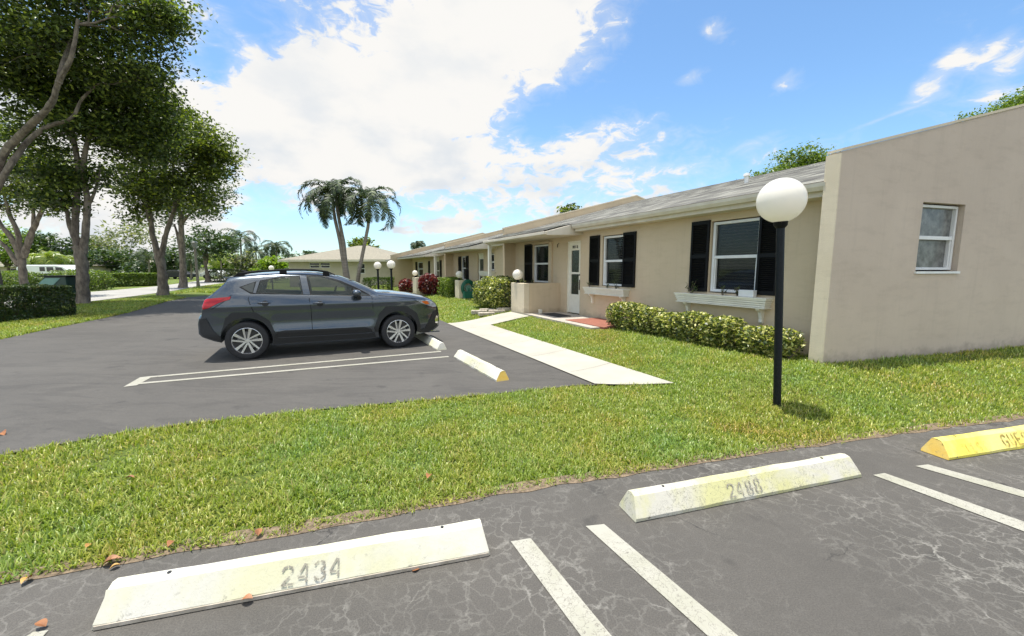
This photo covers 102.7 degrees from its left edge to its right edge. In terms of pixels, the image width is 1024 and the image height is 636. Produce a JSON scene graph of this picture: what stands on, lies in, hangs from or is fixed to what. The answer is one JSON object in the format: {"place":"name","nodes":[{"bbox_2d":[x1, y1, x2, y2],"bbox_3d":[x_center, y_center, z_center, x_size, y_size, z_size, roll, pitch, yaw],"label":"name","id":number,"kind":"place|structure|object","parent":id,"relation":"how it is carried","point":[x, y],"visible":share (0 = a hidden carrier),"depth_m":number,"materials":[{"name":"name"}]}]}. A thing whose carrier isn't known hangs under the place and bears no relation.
{"place":"outdoors","nodes":[
{"label":"outdoors","id":0,"kind":"place"},
{"bbox_2d":[48,255,74,264],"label":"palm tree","id":1,"kind":"object","parent":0,"point":[70,257],"visible":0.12,"depth_m":44.03,"materials":[{"name":"green plant"}]},
{"bbox_2d":[5,279,224,307],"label":"road","id":2,"kind":"structure","parent":0,"point":[104,295],"depth_m":29.59,"materials":[{"name":"grey asphalt"}]},
{"bbox_2d":[175,253,203,279],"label":"tree","id":3,"kind":"object","parent":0,"point":[189,263],"visible":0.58,"depth_m":61.54,"materials":[{"name":"green plant"}]},
{"bbox_2d":[209,253,232,277],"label":"tree","id":4,"kind":"object","parent":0,"point":[217,263],"visible":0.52,"depth_m":63.32,"materials":[{"name":"green plant"}]},
{"bbox_2d":[0,277,1023,584],"bbox_3d":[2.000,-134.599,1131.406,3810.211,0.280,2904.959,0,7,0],"label":"ground","id":5,"kind":"structure","parent":0,"point":[480,407],"depth_m":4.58,"materials":[{"name":"green plant"}]},
{"bbox_2d":[0,220,53,270],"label":"tree","id":6,"kind":"object","parent":5,"relation":"on","point":[4,255],"visible":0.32,"depth_m":58.61,"materials":[{"name":"green plant"}]},
{"bbox_2d":[0,229,72,266],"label":"tree","id":7,"kind":"object","parent":5,"relation":"on","point":[38,242],"visible":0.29,"depth_m":60.36,"materials":[{"name":"green plant"}]},
{"bbox_2d":[0,283,77,321],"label":"hedge","id":8,"kind":"object","parent":5,"relation":"on","point":[29,294],"visible":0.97,"depth_m":13.32,"materials":[{"name":"green plant"}]},
{"bbox_2d":[0,112,89,284],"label":"tree","id":9,"kind":"object","parent":5,"relation":"on","point":[20,256],"visible":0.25,"depth_m":23.97,"materials":[{"name":"green plant"}]},
{"bbox_2d":[16,265,74,278],"bbox_3d":[-44.137,-4.143,39.790,5.600,2.000,1.990,0,7,0],"label":"van","id":10,"kind":"object","parent":5,"relation":"on","point":[39,268],"visible":0.08,"depth_m":38.74,"materials":[{"name":"white paint"}]},
{"bbox_2d":[27,250,70,264],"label":"bush","id":11,"kind":"object","parent":5,"relation":"on","point":[42,258],"visible":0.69,"depth_m":41.06,"materials":[{"name":"green plant"}]},
{"bbox_2d":[37,275,75,304],"bbox_3d":[-20.757,-1.297,18.931,1.558,1.333,1.020,0,7,0],"label":"utility cabinet","id":12,"kind":"object","parent":5,"relation":"on","point":[68,280],"visible":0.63,"depth_m":18.44,"materials":[{"name":"paint"}]},
{"bbox_2d":[1,269,116,289],"bbox_3d":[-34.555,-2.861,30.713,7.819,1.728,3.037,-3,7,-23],"label":"hedge","id":13,"kind":"object","parent":5,"relation":"on","point":[95,276],"visible":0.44,"depth_m":30.79,"materials":[{"name":"green plant"}]},
{"bbox_2d":[0,259,120,278],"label":"bush","id":14,"kind":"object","parent":5,"relation":"on","point":[96,266],"depth_m":66.92,"materials":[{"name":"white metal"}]},
{"bbox_2d":[34,234,101,266],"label":"tree","id":15,"kind":"object","parent":5,"relation":"on","point":[90,256],"visible":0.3,"depth_m":62.90,"materials":[{"name":"green plant"}]},
{"bbox_2d":[65,233,132,252],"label":"tree","id":16,"kind":"object","parent":5,"relation":"on","point":[92,238],"visible":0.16,"depth_m":98.90,"materials":[{"name":"green plant"}]},
{"bbox_2d":[0,5,211,303],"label":"tree","id":17,"kind":"object","parent":5,"relation":"on","point":[123,128],"visible":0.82,"depth_m":17.97,"materials":[{"name":"green plant"}]},
{"bbox_2d":[0,0,217,304],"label":"tree","id":18,"kind":"object","parent":5,"relation":"on","point":[156,19],"visible":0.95,"depth_m":15.63,"materials":[{"name":"green plant"}]},
{"bbox_2d":[69,272,156,286],"bbox_3d":[-36.514,-3.522,37.670,1.922,1.441,6.557,4,8,30],"label":"hedge","id":19,"kind":"object","parent":5,"relation":"on","point":[151,279],"visible":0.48,"depth_m":38.43,"materials":[{"name":"green plant"}]},
{"bbox_2d":[89,247,146,277],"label":"tree","id":20,"kind":"object","parent":5,"relation":"on","point":[104,256],"visible":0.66,"depth_m":68.81,"materials":[{"name":"green plant"}]},
{"bbox_2d":[90,220,175,261],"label":"tree","id":21,"kind":"object","parent":5,"relation":"on","point":[131,234],"visible":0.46,"depth_m":81.32,"materials":[{"name":"green plant"}]},
{"bbox_2d":[112,260,156,278],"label":"tree","id":22,"kind":"object","parent":5,"relation":"on","point":[127,266],"visible":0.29,"depth_m":64.65,"materials":[{"name":"green plant"}]},
{"bbox_2d":[125,245,170,272],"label":"palm tree","id":23,"kind":"object","parent":5,"relation":"on","point":[145,261],"visible":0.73,"depth_m":58.71,"materials":[{"name":"green plant"}]},
{"bbox_2d":[131,248,201,278],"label":"tree","id":24,"kind":"object","parent":5,"relation":"on","point":[171,263],"visible":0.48,"depth_m":66.79,"materials":[{"name":"green plant"}]},
{"bbox_2d":[92,99,258,295],"bbox_3d":[-19.721,-7.034,24.110,9.239,11.614,7.003,0,7,0],"label":"tree","id":25,"kind":"object","parent":5,"relation":"on","point":[213,156],"visible":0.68,"depth_m":23.31,"materials":[{"name":"green plant"}]},
{"bbox_2d":[167,270,195,278],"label":"parked car","id":26,"kind":"object","parent":5,"relation":"on","point":[174,274],"visible":0.39,"depth_m":64.76,"materials":[{"name":"paint"}]},
{"bbox_2d":[139,164,243,287],"bbox_3d":[-26.907,-7.760,34.277,7.808,10.642,7.297,0,7,0],"label":"tree","id":27,"kind":"object","parent":5,"relation":"on","point":[180,238],"visible":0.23,"depth_m":34.66,"materials":[{"name":"green plant"}]},
{"bbox_2d":[190,241,199,286],"bbox_3d":[-27.910,-4.749,36.212,0.600,4.060,0.585,0,7,0],"label":"street lamp","id":28,"kind":"object","parent":5,"relation":"on","point":[194,244],"visible":0.94,"depth_m":36.13,"materials":[{"name":"grey metal"}]},
{"bbox_2d":[166,223,245,281],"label":"tree","id":29,"kind":"object","parent":5,"relation":"on","point":[220,243],"visible":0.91,"depth_m":48.64,"materials":[{"name":"green plant"}]},
{"bbox_2d":[200,270,228,277],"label":"parked car","id":30,"kind":"object","parent":5,"relation":"on","point":[202,274],"visible":0.3,"depth_m":68.72,"materials":[{"name":"white paint"}]},
{"bbox_2d":[130,251,301,268],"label":"distant woods","id":31,"kind":"object","parent":5,"relation":"on","point":[293,255],"visible":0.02,"depth_m":124.59,"materials":[{"name":"green plant"}]},
{"bbox_2d":[192,262,239,276],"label":"house","id":32,"kind":"structure","parent":5,"relation":"on","point":[200,271],"depth_m":87.44,"materials":[{"name":"white paint"}]},
{"bbox_2d":[201,249,242,270],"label":"tree","id":33,"kind":"object","parent":5,"relation":"on","point":[225,265],"visible":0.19,"depth_m":73.71,"materials":[{"name":"green plant"}]},
{"bbox_2d":[209,268,236,281],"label":"hedge","id":34,"kind":"object","parent":5,"relation":"on","point":[214,278],"visible":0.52,"depth_m":50.77,"materials":[{"name":"green plant"}]},
{"bbox_2d":[219,228,259,255],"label":"palm tree","id":35,"kind":"object","parent":5,"relation":"on","point":[246,239],"visible":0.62,"depth_m":54.06,"materials":[{"name":"green plant"}]},
{"bbox_2d":[223,251,259,279],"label":"tree","id":36,"kind":"object","parent":5,"relation":"on","point":[244,261],"visible":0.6,"depth_m":48.71,"materials":[{"name":"green plant"}]},
{"bbox_2d":[242,245,268,259],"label":"palm tree","id":37,"kind":"object","parent":5,"relation":"on","point":[261,253],"visible":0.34,"depth_m":60.83,"materials":[{"name":"green plant"}]},
{"bbox_2d":[247,255,288,270],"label":"tree","id":38,"kind":"object","parent":5,"relation":"on","point":[265,262],"visible":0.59,"depth_m":48.71,"materials":[{"name":"green plant"}]},
{"bbox_2d":[261,240,292,258],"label":"palm tree","id":39,"kind":"object","parent":5,"relation":"on","point":[275,250],"visible":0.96,"depth_m":57.01,"materials":[{"name":"green plant"}]},
{"bbox_2d":[0,295,613,454],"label":"parking lot","id":40,"kind":"structure","parent":5,"relation":"on","point":[64,383],"depth_m":6.32,"materials":[{"name":"grey asphalt"}]},
{"bbox_2d":[124,351,448,386],"bbox_3d":[-3.415,0.807,6.944,4.664,0.001,0.622,-3,8,-24],"label":"painted line","id":41,"kind":"object","parent":40,"relation":"on","point":[140,380],"visible":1,"depth_m":6.68,"materials":[{"name":"paint"}]},
{"bbox_2d":[198,269,439,358],"bbox_3d":[-3.836,-0.227,8.738,4.370,1.635,2.153,-3,8,-25],"label":"crossover car","id":42,"kind":"object","parent":40,"relation":"on","point":[249,314],"visible":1,"depth_m":7.78,"materials":[{"name":"grey paint"}]},
{"bbox_2d":[374,262,380,288],"bbox_3d":[-7.323,-2.009,22.421,0.400,2.113,0.400,5,9,38],"label":"lamp post","id":43,"kind":"object","parent":40,"relation":"on","point":[377,266],"visible":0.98,"depth_m":22.28,"materials":[{"name":"paint"}]},
{"bbox_2d":[387,260,394,289],"bbox_3d":[-6.003,-1.788,20.433,0.410,2.150,0.410,-7,9,-43],"label":"lamp post","id":44,"kind":"object","parent":40,"relation":"on","point":[390,264],"visible":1,"depth_m":20.28,"materials":[{"name":"paint"}]},
{"bbox_2d":[414,333,446,349],"bbox_3d":[-2.033,0.430,9.504,0.205,0.146,2.728,-3,8,-27],"label":"wheel stop","id":45,"kind":"object","parent":40,"relation":"on","point":[432,342],"visible":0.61,"depth_m":8.77,"materials":[{"name":"white concrete"}]},
{"bbox_2d":[454,350,508,381],"bbox_3d":[-0.564,0.752,6.826,0.205,0.147,1.855,-4,8,-27],"label":"wheel stop","id":46,"kind":"object","parent":40,"relation":"on","point":[491,371],"visible":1,"depth_m":6.54,"materials":[{"name":"beige concrete"}]},
{"bbox_2d":[301,250,317,254],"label":"tree","id":47,"kind":"object","parent":5,"relation":"on","point":[308,252],"visible":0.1,"depth_m":78.64,"materials":[{"name":"green plant"}]},
{"bbox_2d":[297,176,363,278],"bbox_3d":[-11.220,-5.133,26.013,4.426,7.296,4.163,0,7,0],"label":"palm tree","id":48,"kind":"object","parent":5,"relation":"on","point":[331,191],"visible":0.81,"depth_m":25.38,"materials":[{"name":"green plant"}]},
{"bbox_2d":[277,246,399,285],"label":"house","id":49,"kind":"structure","parent":5,"relation":"on","point":[330,261],"depth_m":37.27,"materials":[{"name":"beige paint"}]},
{"bbox_2d":[309,263,319,267],"bbox_3d":[-18.040,-4.847,37.693,1.020,0.500,0.420,1,7,6],"label":"window","id":50,"kind":"structure","parent":49,"relation":"in","point":[312,265],"depth_m":37.85,"materials":[{"name":"grey glass"}]},
{"bbox_2d":[320,263,329,267],"bbox_3d":[-17.020,-4.835,37.592,0.970,0.500,0.420,1,7,6],"label":"window","id":51,"kind":"structure","parent":49,"relation":"in","point":[322,265],"depth_m":37.78,"materials":[{"name":"grey glass"}]},
{"bbox_2d":[347,236,380,248],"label":"tree","id":52,"kind":"object","parent":5,"relation":"on","point":[356,241],"visible":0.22,"depth_m":75.89,"materials":[{"name":"green plant"}]},
{"bbox_2d":[338,185,401,282],"bbox_3d":[-8.832,-4.745,25.564,3.788,6.733,3.936,4,8,29],"label":"palm tree","id":53,"kind":"object","parent":5,"relation":"on","point":[372,196],"visible":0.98,"depth_m":25.09,"materials":[{"name":"green plant"}]},
{"bbox_2d":[361,277,394,289],"bbox_3d":[-8.856,-2.184,27.232,1.886,1.191,1.383,0,7,0],"label":"hedge","id":54,"kind":"object","parent":5,"relation":"on","point":[369,282],"visible":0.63,"depth_m":26.86,"materials":[{"name":"green plant"}]},
{"bbox_2d":[398,278,412,292],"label":"shrub","id":55,"kind":"object","parent":5,"relation":"on","point":[405,282],"visible":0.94,"depth_m":24.26,"materials":[{"name":"red plant"}]},
{"bbox_2d":[410,240,425,249],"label":"tree","id":56,"kind":"object","parent":5,"relation":"on","point":[416,244],"visible":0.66,"depth_m":60.49,"materials":[{"name":"green plant"}]},
{"bbox_2d":[413,277,442,294],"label":"patio wall","id":57,"kind":"structure","parent":5,"relation":"on","point":[415,286],"depth_m":22.41,"materials":[{"name":"paint"}]},
{"bbox_2d":[418,273,439,294],"bbox_3d":[-4.398,-1.813,21.936,1.348,1.222,1.390,0,7,0],"label":"shrub","id":58,"kind":"object","parent":5,"relation":"on","point":[429,287],"visible":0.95,"depth_m":21.61,"materials":[{"name":"red plant"}]},
{"bbox_2d":[390,232,484,286],"bbox_3d":[-0.264,-4.222,29.838,15.015,4.735,10.460,-3,8,-25],"label":"villa","id":59,"kind":"object","parent":5,"relation":"on","point":[420,261],"visible":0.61,"depth_m":31.26,"materials":[{"name":"paint"}]},
{"bbox_2d":[418,262,422,275],"bbox_3d":[-6.421,-3.558,29.696,0.420,1.010,1.580,-3,8,-25],"label":"window","id":60,"kind":"structure","parent":59,"relation":"in","point":[420,264],"depth_m":30.35,"materials":[{"name":"white metal"}]},
{"bbox_2d":[437,258,438,275],"bbox_3d":[-4.624,-2.758,25.689,0.045,1.980,1.100,-3,8,-25],"label":"door","id":61,"kind":"structure","parent":59,"relation":"in","point":[437,258],"depth_m":25.62,"materials":[{"name":"white paint"}]},
{"bbox_2d":[437,276,462,296],"bbox_3d":[-2.991,-1.557,20.310,1.097,1.023,1.957,-3,8,-26],"label":"hedge","id":62,"kind":"object","parent":5,"relation":"on","point":[447,287],"visible":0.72,"depth_m":19.83,"materials":[{"name":"green plant"}]},
{"bbox_2d":[461,280,473,298],"bbox_3d":[-1.977,-1.314,18.640,0.691,0.875,0.200,-3,8,-25],"label":"hose reel","id":63,"kind":"object","parent":5,"relation":"on","point":[468,293],"visible":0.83,"depth_m":18.58,"materials":[{"name":"green plastic"}]},
{"bbox_2d":[455,280,479,298],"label":"patio wall","id":64,"kind":"structure","parent":5,"relation":"on","point":[458,292],"depth_m":18.74,"materials":[{"name":"paint"}]},
{"bbox_2d":[456,271,462,279],"bbox_3d":[-2.412,-1.947,18.778,0.330,0.420,0.330,0,7,0],"label":"wall lamp","id":65,"kind":"object","parent":64,"relation":"on","point":[459,274],"visible":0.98,"depth_m":18.66,"materials":[{"name":"white glass"}]},
{"bbox_2d":[432,226,513,289],"bbox_3d":[3.331,-3.237,21.561,13.400,4.756,7.800,-3,8,-25],"label":"villa","id":66,"kind":"object","parent":5,"relation":"on","point":[467,258],"visible":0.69,"depth_m":19.99,"materials":[{"name":"paint"}]},
{"bbox_2d":[462,256,465,279],"bbox_3d":[-2.260,-2.564,21.102,0.420,1.190,0.740,-3,8,-25],"label":"window","id":67,"kind":"structure","parent":66,"relation":"in","point":[463,258],"depth_m":21.34,"materials":[{"name":"grey glass"}]},
{"bbox_2d":[479,254,483,287],"bbox_3d":[-1.378,-1.952,18.988,0.045,1.980,0.760,-3,8,-25],"label":"door","id":68,"kind":"structure","parent":66,"relation":"in","point":[481,258],"depth_m":19.01,"materials":[{"name":"white paint"}]},
{"bbox_2d":[471,310,486,313],"bbox_3d":[-1.098,-0.198,13.679,0.520,0.125,0.200,-1,7,-9],"label":"edging stone","id":69,"kind":"object","parent":5,"relation":"on","point":[474,311],"visible":0.73,"depth_m":13.58,"materials":[{"name":"grey stone"}]},
{"bbox_2d":[478,312,494,315],"bbox_3d":[-0.820,-0.130,13.152,0.520,0.110,0.200,-3,7,-22],"label":"edging stone","id":70,"kind":"object","parent":5,"relation":"on","point":[485,313],"visible":0.81,"depth_m":13.07,"materials":[{"name":"grey stone"}]},
{"bbox_2d":[488,310,504,312],"bbox_3d":[-0.499,-0.213,13.353,0.520,0.110,0.200,-1,7,-9],"label":"edging stone","id":71,"kind":"object","parent":5,"relation":"on","point":[498,311],"visible":0.72,"depth_m":13.26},
{"bbox_2d":[471,275,524,308],"bbox_3d":[-0.496,-0.930,14.530,1.410,1.186,2.461,-3,7,-23],"label":"hedge","id":72,"kind":"object","parent":5,"relation":"on","point":[498,290],"visible":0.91,"depth_m":13.95,"materials":[{"name":"green plant"}]},
{"bbox_2d":[496,307,510,311],"bbox_3d":[-0.250,-0.278,13.521,0.520,0.125,0.200,-3,7,-22],"label":"edging stone","id":73,"kind":"object","parent":5,"relation":"on","point":[506,309],"visible":0.53,"depth_m":13.44,"materials":[{"name":"grey stone"}]},
{"bbox_2d":[0,419,1023,635],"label":"parking lot","id":74,"kind":"structure","parent":5,"relation":"on","point":[868,553],"depth_m":2.25,"materials":[{"name":"grey asphalt"}]},
{"bbox_2d":[27,630,47,635],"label":"painted line","id":75,"kind":"object","parent":74,"relation":"on","point":[39,633],"visible":1,"depth_m":1.85,"materials":[{"name":"paint"}]},
{"bbox_2d":[34,618,47,626],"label":"fallen leaf","id":76,"kind":"object","parent":74,"relation":"on","point":[42,622],"visible":1,"depth_m":1.88,"materials":[{"name":"orange plant"}]},
{"bbox_2d":[103,554,120,563],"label":"fallen leaf","id":77,"kind":"object","parent":74,"relation":"on","point":[113,556],"visible":1,"depth_m":2.29,"materials":[{"name":"orange plant"}]},
{"bbox_2d":[242,593,252,599],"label":"fallen leaf","id":78,"kind":"object","parent":74,"relation":"on","point":[248,595],"visible":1,"depth_m":2.03,"materials":[{"name":"orange plant"}]},
{"bbox_2d":[92,519,489,630],"bbox_3d":[-1.048,1.309,2.199,1.859,0.147,0.209,-2,7,-15],"label":"wheel stop","id":79,"kind":"object","parent":74,"relation":"on","point":[147,596],"visible":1,"depth_m":2.11,"materials":[{"name":"concrete"}]},
{"bbox_2d":[0,413,1023,584],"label":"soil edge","id":80,"kind":"object","parent":74,"relation":"on","point":[324,524],"visible":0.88,"depth_m":2.84,"materials":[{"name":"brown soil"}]},
{"bbox_2d":[511,538,610,635],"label":"painted line","id":81,"kind":"object","parent":74,"relation":"on","point":[580,615],"visible":1,"depth_m":2.09,"materials":[{"name":"paint"}]},
{"bbox_2d":[586,524,737,635],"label":"painted line","id":82,"kind":"object","parent":74,"relation":"on","point":[702,618],"visible":1,"depth_m":2.13,"materials":[{"name":"paint"}]},
{"bbox_2d":[619,453,861,522],"bbox_3d":[1.756,1.208,3.037,2.051,0.147,0.205,-2,7,-17],"label":"wheel stop","id":83,"kind":"object","parent":74,"relation":"on","point":[652,502],"visible":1,"depth_m":2.93,"materials":[{"name":"white concrete"}]},
{"bbox_2d":[875,473,1023,530],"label":"painted line","id":84,"kind":"object","parent":74,"relation":"on","point":[997,516],"visible":1,"depth_m":2.87,"materials":[{"name":"paint"}]},
{"bbox_2d":[917,464,1023,496],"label":"painted line","id":85,"kind":"object","parent":74,"relation":"on","point":[1008,489],"visible":1,"depth_m":3.19,"materials":[{"name":"paint"}]},
{"bbox_2d":[921,425,1023,459],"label":"wheel stop","id":86,"kind":"object","parent":74,"relation":"on","point":[958,446],"visible":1,"depth_m":3.67,"materials":[{"name":"yellow concrete"}]},
{"bbox_2d":[511,283,559,313],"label":"patio wall","id":87,"kind":"structure","parent":5,"relation":"on","point":[531,297],"depth_m":12.64,"materials":[{"name":"paint"}]},
{"bbox_2d":[512,269,522,282],"bbox_3d":[0.180,-1.314,12.845,0.330,0.420,0.330,0,7,0],"label":"wall lamp","id":88,"kind":"object","parent":87,"relation":"on","point":[517,274],"visible":1,"depth_m":12.73,"materials":[{"name":"white glass"}]},
{"bbox_2d":[448,312,672,383],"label":"walkway","id":89,"kind":"structure","parent":5,"relation":"on","point":[569,361],"depth_m":7.58,"materials":[{"name":"concrete"}]},
{"bbox_2d":[524,312,599,329],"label":"porch floor","id":90,"kind":"structure","parent":5,"relation":"on","point":[557,319],"depth_m":11.38,"materials":[{"name":"concrete"}]},
{"bbox_2d":[541,313,569,316],"bbox_3d":[1.282,-0.092,11.939,0.460,0.017,0.900,-3,8,-25],"label":"door mat","id":91,"kind":"object","parent":90,"relation":"on","point":[556,314],"depth_m":11.95,"materials":[{"name":"grey fabric"}]},
{"bbox_2d":[567,318,617,328],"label":"red porch floor","id":92,"kind":"structure","parent":90,"relation":"on","point":[601,323],"depth_m":10.20,"materials":[{"name":"tile"}]},
{"bbox_2d":[556,203,581,213],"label":"tree","id":93,"kind":"object","parent":5,"relation":"on","point":[563,209],"visible":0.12,"depth_m":44.58,"materials":[{"name":"green plant"}]},
{"bbox_2d":[605,301,648,330],"bbox_3d":[2.616,-0.061,9.261,0.799,0.666,1.015,-3,8,-24],"label":"shrub","id":94,"kind":"object","parent":5,"relation":"on","point":[617,314],"visible":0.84,"depth_m":9.10,"materials":[{"name":"green plant"}]},
{"bbox_2d":[632,305,747,347],"bbox_3d":[3.353,0.128,7.949,0.800,0.618,2.395,-3,8,-26],"label":"shrub","id":95,"kind":"object","parent":5,"relation":"on","point":[682,326],"visible":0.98,"depth_m":7.55,"materials":[{"name":"green plant"}]},
{"bbox_2d":[483,104,1023,363],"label":"villa","id":96,"kind":"object","parent":5,"relation":"on","point":[910,244],"visible":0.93,"depth_m":6.57,"materials":[{"name":"paint"}]},
{"bbox_2d":[534,244,547,282],"bbox_3d":[1.199,-1.852,13.967,0.420,1.260,1.060,-3,8,-25],"label":"window","id":97,"kind":"structure","parent":96,"relation":"in","point":[541,251],"depth_m":14.40,"materials":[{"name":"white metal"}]},
{"bbox_2d":[568,242,580,313],"bbox_3d":[1.872,-1.188,12.216,0.095,2.080,0.660,-3,8,-25],"label":"door","id":98,"kind":"structure","parent":96,"relation":"in","point":[574,248],"depth_m":12.26,"materials":[{"name":"white paint"}]},
{"bbox_2d":[603,235,622,285],"bbox_3d":[2.804,-1.483,10.654,0.420,1.280,0.820,-3,8,-25],"label":"window","id":99,"kind":"structure","parent":96,"relation":"in","point":[613,245],"depth_m":10.89,"materials":[{"name":"white metal"}]},
{"bbox_2d":[685,282,697,292],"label":"window box plant","id":100,"kind":"object","parent":96,"relation":"in","point":[692,290],"depth_m":8.26,"materials":[{"name":"green plant"}]},
{"bbox_2d":[710,217,759,292],"bbox_3d":[4.275,-1.137,7.613,0.420,1.320,0.970,-3,8,-25],"label":"window","id":101,"kind":"structure","parent":96,"relation":"in","point":[735,242],"depth_m":7.78,"materials":[{"name":"white metal"}]},
{"bbox_2d":[915,204,958,269],"bbox_3d":[6.566,-1.250,6.413,0.930,0.990,0.090,-2,7,-16],"label":"window","id":102,"kind":"structure","parent":96,"relation":"in","point":[938,222],"depth_m":6.45,"materials":[{"name":"grey glass"}]},
{"bbox_2d":[735,325,805,358],"bbox_3d":[4.064,0.354,6.505,0.641,0.494,1.032,-4,8,-32],"label":"shrub","id":103,"kind":"object","parent":5,"relation":"on","point":[760,337],"visible":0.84,"depth_m":6.37,"materials":[{"name":"green plant"}]},
{"bbox_2d":[756,178,807,406],"bbox_3d":[3.019,-0.206,4.630,0.478,2.664,0.478,-3,7,0],"label":"lamp post","id":104,"kind":"object","parent":5,"relation":"on","point":[781,203],"visible":0.98,"depth_m":4.49,"materials":[{"name":"paint"}]},
{"bbox_2d":[736,138,840,179],"bbox_3d":[20.208,-7.037,29.286,8.569,10.284,6.239,0,7,0],"label":"tree","id":105,"kind":"object","parent":5,"relation":"on","point":[812,157],"visible":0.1,"depth_m":28.38,"materials":[{"name":"green plant"}]},
{"bbox_2d":[954,86,1023,122],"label":"tree","id":106,"kind":"object","parent":5,"relation":"on","point":[1016,99],"visible":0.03,"depth_m":25.45,"materials":[{"name":"green plant"}]},
{"bbox_2d":[0,0,1023,266],"label":"sky","id":107,"kind":"structure","parent":0,"point":[485,116],"materials":[{"name":"blue"}]},
{"bbox_2d":[738,290,756,296],"bbox_3d":[4.131,-0.432,7.187,0.100,0.120,0.280,-3,8,-25],"label":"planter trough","id":108,"kind":"object","parent":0,"point":[747,293],"visible":1,"depth_m":7.13,"materials":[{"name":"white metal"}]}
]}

